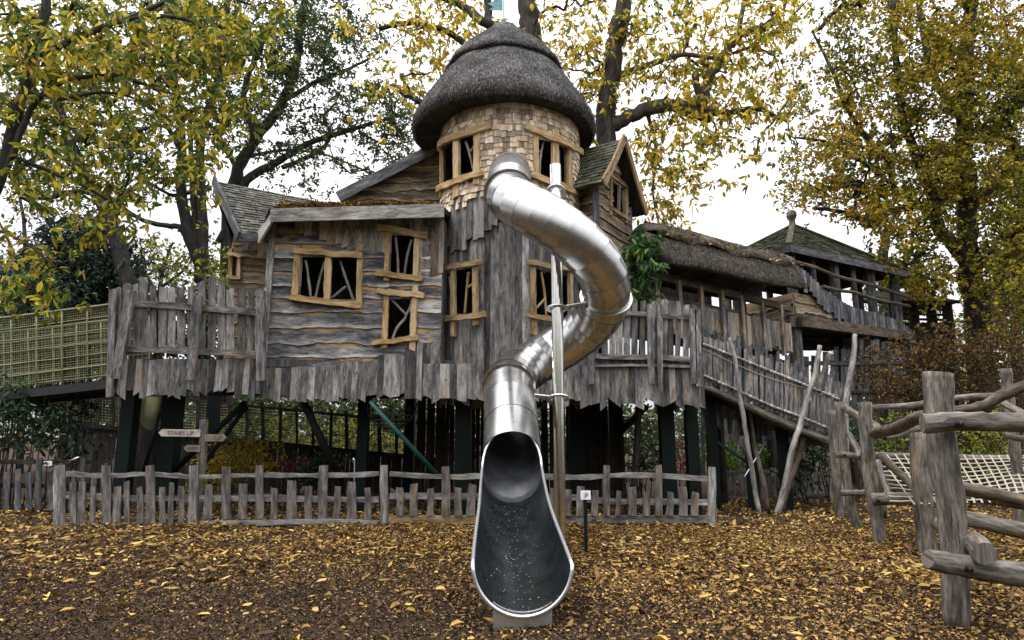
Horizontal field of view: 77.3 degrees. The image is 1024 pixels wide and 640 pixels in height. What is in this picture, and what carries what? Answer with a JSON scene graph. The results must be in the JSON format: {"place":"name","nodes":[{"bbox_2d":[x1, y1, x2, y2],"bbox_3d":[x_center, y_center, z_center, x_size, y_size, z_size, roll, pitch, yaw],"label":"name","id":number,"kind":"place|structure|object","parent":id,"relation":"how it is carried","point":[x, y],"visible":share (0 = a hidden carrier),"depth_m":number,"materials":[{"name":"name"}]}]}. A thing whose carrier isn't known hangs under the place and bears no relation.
{"place":"outdoors","nodes":[
{"label":"outdoors","id":0,"kind":"place"},
{"bbox_2d":[78,282,227,365],"bbox_3d":[-10.258,0.232,20.010,6.752,3.111,4.042,0,-10,0],"label":"distant foliage","id":1,"kind":"object","parent":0,"point":[156,356],"visible":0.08,"depth_m":19.89,"materials":[{"name":"green plant"}]},
{"bbox_2d":[0,437,1023,639],"bbox_3d":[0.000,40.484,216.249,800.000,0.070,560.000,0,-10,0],"label":"ground","id":2,"kind":"structure","parent":0,"point":[907,513],"depth_m":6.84,"materials":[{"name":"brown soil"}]},
{"bbox_2d":[0,194,55,473],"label":"bare scrub tree","id":3,"kind":"object","parent":2,"relation":"on","point":[27,239],"visible":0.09,"depth_m":27.97,"materials":[{"name":"green plant"}]},
{"bbox_2d":[0,242,101,497],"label":"laurel bush","id":4,"kind":"object","parent":2,"relation":"on","point":[32,290],"visible":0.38,"depth_m":16.34,"materials":[{"name":"green plant"}]},
{"bbox_2d":[0,372,106,507],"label":"laurel bush","id":5,"kind":"object","parent":2,"relation":"on","point":[14,411],"visible":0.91,"depth_m":13.56,"materials":[{"name":"green plant"}]},
{"bbox_2d":[0,457,114,511],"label":"picket fence","id":6,"kind":"object","parent":2,"relation":"on","point":[6,485],"visible":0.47,"depth_m":13.15,"materials":[{"name":"grey wood"}]},
{"bbox_2d":[43,461,52,465],"bbox_3d":[-9.559,2.953,13.181,0.170,0.100,0.020,0,-10,0],"label":"marker sign","id":7,"kind":"object","parent":6,"relation":"attached to","point":[49,463],"visible":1,"depth_m":13.18,"materials":[{"name":"grey"}]},
{"bbox_2d":[66,456,79,514],"bbox_3d":[-8.828,3.354,12.808,0.212,1.234,0.059,0,-10,0],"label":"sign post","id":8,"kind":"object","parent":2,"relation":"on","point":[74,459],"visible":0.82,"depth_m":12.86,"materials":[{"name":"silver metal"}]},
{"bbox_2d":[0,27,158,494],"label":"leaning tree","id":9,"kind":"object","parent":2,"relation":"on","point":[126,272],"visible":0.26,"depth_m":18.02,"materials":[{"name":"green plant"}]},
{"bbox_2d":[0,323,162,428],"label":"distant foliage","id":10,"kind":"object","parent":2,"relation":"on","point":[100,403],"visible":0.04,"depth_m":21.16,"materials":[{"name":"green plant"}]},
{"bbox_2d":[0,203,175,490],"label":"conifer","id":11,"kind":"object","parent":2,"relation":"on","point":[101,262],"visible":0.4,"depth_m":18.19,"materials":[{"name":"green plant"}]},
{"bbox_2d":[0,0,275,427],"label":"multi stemmed tree","id":12,"kind":"object","parent":2,"relation":"on","point":[192,227],"visible":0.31,"depth_m":21.42,"materials":[{"name":"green plant"}]},
{"bbox_2d":[0,0,300,328],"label":"sweet chestnut","id":13,"kind":"object","parent":2,"relation":"on","point":[26,72],"visible":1,"depth_m":10.19,"materials":[{"name":"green plant"}]},
{"bbox_2d":[122,227,219,426],"bbox_3d":[-15.705,1.784,28.087,5.974,12.838,4.352,-8,-13,39],"label":"bare scrub tree","id":14,"kind":"object","parent":2,"relation":"on","point":[171,282],"visible":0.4,"depth_m":28.66,"materials":[{"name":"green plant"}]},
{"bbox_2d":[159,419,226,522],"bbox_3d":[-5.832,2.781,11.617,1.247,1.945,0.138,0,-10,0],"label":"fingerpost","id":15,"kind":"object","parent":2,"relation":"on","point":[203,435],"visible":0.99,"depth_m":11.67,"materials":[{"name":"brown wood"}]},
{"bbox_2d":[184,434,294,504],"bbox_3d":[-6.353,3.450,14.716,2.322,1.639,1.719,-5,-11,25],"label":"yellow shrub","id":16,"kind":"object","parent":2,"relation":"on","point":[216,466],"visible":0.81,"depth_m":14.74,"materials":[{"name":"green plant"}]},
{"bbox_2d":[55,384,445,493],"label":"rope walkway","id":17,"kind":"structure","parent":2,"relation":"on","point":[103,433],"depth_m":17.53,"materials":[{"name":"brown fabric"}]},
{"bbox_2d":[270,451,309,495],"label":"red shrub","id":18,"kind":"object","parent":2,"relation":"on","point":[285,467],"visible":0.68,"depth_m":15.28,"materials":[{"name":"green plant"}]},
{"bbox_2d":[162,0,428,459],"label":"oak tree","id":19,"kind":"object","parent":2,"relation":"on","point":[294,72],"visible":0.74,"depth_m":24.38,"materials":[{"name":"yellow plant"}]},
{"bbox_2d":[186,407,415,470],"bbox_3d":[-6.509,3.994,20.106,8.992,2.477,3.213,0,-10,0],"label":"yellow shrub","id":20,"kind":"object","parent":2,"relation":"on","point":[285,426],"visible":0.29,"depth_m":20.04,"materials":[{"name":"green plant"}]},
{"bbox_2d":[283,450,353,506],"bbox_3d":[-4.116,3.508,14.045,1.705,1.284,1.470,-5,-11,26],"label":"dark shrub","id":21,"kind":"object","parent":2,"relation":"on","point":[316,463],"visible":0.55,"depth_m":14.05,"materials":[{"name":"green plant"}]},
{"bbox_2d":[53,465,716,526],"bbox_3d":[-2.272,3.142,11.313,11.803,1.146,0.182,0,-10,0],"label":"picket fence","id":22,"kind":"object","parent":2,"relation":"on","point":[61,495],"visible":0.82,"depth_m":11.26,"materials":[{"name":"grey wood"}]},
{"bbox_2d":[106,0,705,516],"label":"treehouse","id":23,"kind":"object","parent":2,"relation":"on","point":[422,272],"visible":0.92,"depth_m":12.76,"materials":[{"name":"grey wood"}]},
{"bbox_2d":[0,303,149,407],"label":"rope net bridge","id":24,"kind":"structure","parent":23,"relation":"attached to","point":[86,389],"depth_m":13.61,"materials":[{"name":"green fabric"}]},
{"bbox_2d":[140,397,162,429],"bbox_3d":[-7.657,1.940,13.317,0.655,0.706,0.315,0,-10,0],"label":"net hammock","id":25,"kind":"object","parent":23,"relation":"hanging from","point":[156,405],"visible":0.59,"depth_m":13.30,"materials":[{"name":"fabric"}]},
{"bbox_2d":[226,248,242,280],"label":"window","id":26,"kind":"structure","parent":23,"relation":"in","point":[238,270],"depth_m":13.62,"materials":[{"name":"brown wood"}]},
{"bbox_2d":[289,245,363,311],"bbox_3d":[-3.682,-0.831,12.799,1.423,1.361,0.203,0,-10,0],"label":"window","id":27,"kind":"structure","parent":23,"relation":"in","point":[298,250],"depth_m":12.78,"materials":[{"name":"brown wood"}]},
{"bbox_2d":[366,395,416,429],"bbox_3d":[-2.519,1.777,13.397,1.074,1.027,1.074,0,-10,0],"label":"rope basket","id":28,"kind":"object","parent":23,"relation":"hanging from","point":[392,419],"visible":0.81,"depth_m":13.18,"materials":[{"name":"black fabric"}]},
{"bbox_2d":[371,286,424,350],"bbox_3d":[-2.237,-0.031,12.654,1.022,1.313,0.201,0,-10,0],"label":"window","id":29,"kind":"structure","parent":23,"relation":"in","point":[415,294],"depth_m":12.63,"materials":[{"name":"brown wood"}]},
{"bbox_2d":[375,224,427,281],"bbox_3d":[-2.208,-1.350,12.892,1.018,1.199,0.204,0,-10,0],"label":"window","id":30,"kind":"structure","parent":23,"relation":"in","point":[415,233],"depth_m":12.86,"materials":[{"name":"brown wood"}]},
{"bbox_2d":[436,121,491,198],"bbox_3d":[-1.138,-3.368,13.426,0.371,1.772,1.886,9,-14,-41],"label":"window","id":31,"kind":"structure","parent":23,"relation":"in","point":[455,137],"depth_m":13.16,"materials":[{"name":"brown wood"}]},
{"bbox_2d":[444,258,486,336],"bbox_3d":[-1.168,-0.439,12.949,0.376,1.622,1.844,8,-13,-37],"label":"window","id":32,"kind":"structure","parent":23,"relation":"in","point":[475,315],"depth_m":12.61,"materials":[{"name":"brown wood"}]},
{"bbox_2d":[526,259,573,335],"bbox_3d":[0.828,-0.392,12.608,1.312,1.500,0.244,7,-12,-33],"label":"window","id":33,"kind":"structure","parent":23,"relation":"in","point":[533,315],"depth_m":12.42,"materials":[{"name":"brown wood"}]},
{"bbox_2d":[471,151,631,629],"bbox_3d":[0.706,-0.311,9.185,2.328,7.166,6.896,0,-10,0],"label":"tube slide","id":34,"kind":"object","parent":23,"relation":"attached to","point":[522,568],"visible":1,"depth_m":9.05,"materials":[{"name":"silver metal"}]},
{"bbox_2d":[524,123,583,199],"bbox_3d":[1.034,-3.176,13.382,0.409,1.588,1.977,-9,-14,42],"label":"window","id":35,"kind":"structure","parent":23,"relation":"in","point":[554,137],"depth_m":13.09,"materials":[{"name":"brown wood"}]},
{"bbox_2d":[608,173,630,224],"bbox_3d":[2.475,-2.669,14.423,0.075,1.034,1.349,-7,-12,33],"label":"window","id":36,"kind":"structure","parent":23,"relation":"in","point":[612,209],"depth_m":14.30,"materials":[{"name":"brown wood"}]},
{"bbox_2d":[623,416,683,442],"bbox_3d":[3.549,2.682,15.723,1.734,0.666,0.515,0,-10,0],"label":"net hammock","id":37,"kind":"object","parent":23,"relation":"hanging from","point":[681,419],"visible":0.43,"depth_m":15.76,"materials":[{"name":"fabric"}]},
{"bbox_2d":[0,355,840,473],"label":"distant foliage","id":38,"kind":"object","parent":2,"relation":"on","point":[320,405],"visible":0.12,"depth_m":25.50,"materials":[{"name":"green plant"}]},
{"bbox_2d":[0,496,1023,639],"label":"fallen leaves","id":39,"kind":"object","parent":2,"relation":"on","point":[924,572],"visible":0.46,"depth_m":9.14,"materials":[{"name":"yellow plant"}]},
{"bbox_2d":[0,523,1023,639],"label":"leaf fragments","id":40,"kind":"object","parent":2,"relation":"on","point":[895,624],"visible":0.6,"depth_m":6.90,"materials":[{"name":"plant"}]},
{"bbox_2d":[330,0,827,489],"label":"sweet chestnut","id":41,"kind":"object","parent":2,"relation":"on","point":[612,74],"visible":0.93,"depth_m":17.17,"materials":[{"name":"yellow plant"}]},
{"bbox_2d":[580,490,590,552],"bbox_3d":[0.985,2.731,8.516,0.135,0.900,0.058,0,-10,0],"label":"marker sign","id":42,"kind":"object","parent":2,"relation":"on","point":[585,495],"visible":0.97,"depth_m":8.54,"materials":[{"name":"black metal"}]},
{"bbox_2d":[624,437,658,496],"bbox_3d":[3.246,3.854,16.768,1.704,1.560,1.818,-3,-11,17],"label":"green shrub","id":43,"kind":"object","parent":2,"relation":"on","point":[643,463],"visible":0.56,"depth_m":16.53,"materials":[{"name":"green plant"}]},
{"bbox_2d":[620,225,668,506],"bbox_3d":[2.795,0.915,13.071,1.172,5.800,1.263,-4,-11,22],"label":"laurel tree","id":44,"kind":"object","parent":2,"relation":"on","point":[643,253],"visible":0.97,"depth_m":13.21,"materials":[{"name":"green plant"}]},
{"bbox_2d":[648,429,705,486],"bbox_3d":[4.574,3.814,17.116,1.838,1.763,1.330,0,-10,0],"label":"red shrub","id":45,"kind":"object","parent":2,"relation":"on","point":[683,463],"visible":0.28,"depth_m":17.08,"materials":[{"name":"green plant"}]},
{"bbox_2d":[623,221,807,502],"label":"covered walkway","id":46,"kind":"structure","parent":2,"relation":"on","point":[703,270],"depth_m":15.37,"materials":[{"name":"brown wood"}]},
{"bbox_2d":[700,355,789,479],"bbox_3d":[6.355,2.743,17.441,2.640,4.079,0.242,0,-10,0],"label":"plank fence","id":47,"kind":"object","parent":2,"relation":"on","point":[734,434],"visible":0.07,"depth_m":17.31,"materials":[{"name":"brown wood"}]},
{"bbox_2d":[700,438,816,492],"bbox_3d":[6.386,3.821,16.575,3.194,1.564,1.815,0,-10,0],"label":"lime shrub","id":48,"kind":"object","parent":2,"relation":"on","point":[763,452],"visible":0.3,"depth_m":16.51,"materials":[{"name":"green plant"}]},
{"bbox_2d":[702,328,856,515],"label":"ramp bridge","id":49,"kind":"structure","parent":2,"relation":"on","point":[755,424],"depth_m":13.34,"materials":[{"name":"grey wood"}]},
{"bbox_2d":[726,468,832,499],"bbox_3d":[6.474,4.067,15.703,2.906,0.864,0.205,0,-10,0],"label":"picket fence","id":50,"kind":"object","parent":2,"relation":"on","point":[732,484],"visible":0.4,"depth_m":15.66,"materials":[{"name":"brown wood"}]},
{"bbox_2d":[723,210,915,493],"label":"lookout pavilion","id":51,"kind":"structure","parent":2,"relation":"on","point":[831,270],"depth_m":18.65,"materials":[{"name":"grey wood"}]},
{"bbox_2d":[767,418,884,504],"bbox_3d":[7.187,3.253,14.699,2.863,2.023,1.712,0,-10,0],"label":"green shrub","id":52,"kind":"object","parent":2,"relation":"on","point":[853,430],"visible":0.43,"depth_m":14.58,"materials":[{"name":"green plant"}]},
{"bbox_2d":[789,339,911,491],"bbox_3d":[9.550,2.715,18.157,3.660,4.391,0.241,0,-10,0],"label":"plank fence","id":53,"kind":"object","parent":2,"relation":"on","point":[834,362],"visible":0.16,"depth_m":18.30,"materials":[{"name":"brown wood"}]},
{"bbox_2d":[802,291,968,471],"bbox_3d":[13.745,2.034,22.552,8.661,7.083,3.107,8,-13,-39],"label":"timber hut","id":54,"kind":"object","parent":2,"relation":"on","point":[912,314],"visible":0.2,"depth_m":23.02,"materials":[{"name":"wood"}]},
{"bbox_2d":[765,0,1023,484],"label":"beech tree","id":55,"kind":"object","parent":2,"relation":"on","point":[954,164],"visible":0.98,"depth_m":21.36,"materials":[{"name":"yellow plant"}]},
{"bbox_2d":[849,230,945,469],"bbox_3d":[17.841,2.132,30.133,7.114,13.341,4.613,4,-11,-22],"label":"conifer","id":56,"kind":"object","parent":2,"relation":"on","point":[883,309],"visible":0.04,"depth_m":30.54,"materials":[{"name":"green plant"}]},
{"bbox_2d":[810,281,1023,439],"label":"distant foliage","id":57,"kind":"object","parent":2,"relation":"on","point":[965,370],"visible":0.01,"depth_m":30.67,"materials":[{"name":"brown plant"}]},
{"bbox_2d":[827,368,1023,629],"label":"log climbing frame","id":58,"kind":"object","parent":2,"relation":"on","point":[935,458],"visible":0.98,"depth_m":7.19,"materials":[{"name":"wood"}]},
{"bbox_2d":[828,294,1023,495],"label":"copper hedge","id":59,"kind":"object","parent":2,"relation":"on","point":[958,358],"visible":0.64,"depth_m":16.25,"materials":[{"name":"brown plant"}]},
{"bbox_2d":[848,407,1023,507],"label":"yellow shrub","id":60,"kind":"object","parent":2,"relation":"on","point":[982,448],"visible":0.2,"depth_m":14.24,"materials":[{"name":"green plant"}]},
{"bbox_2d":[938,162,1023,454],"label":"slender tree","id":61,"kind":"object","parent":2,"relation":"on","point":[1014,360],"visible":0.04,"depth_m":24.00,"materials":[{"name":"brown plant"}]},
{"bbox_2d":[0,0,1023,436],"label":"sky","id":62,"kind":"structure","parent":0,"point":[739,218],"materials":[{"name":"white"}]}
]}

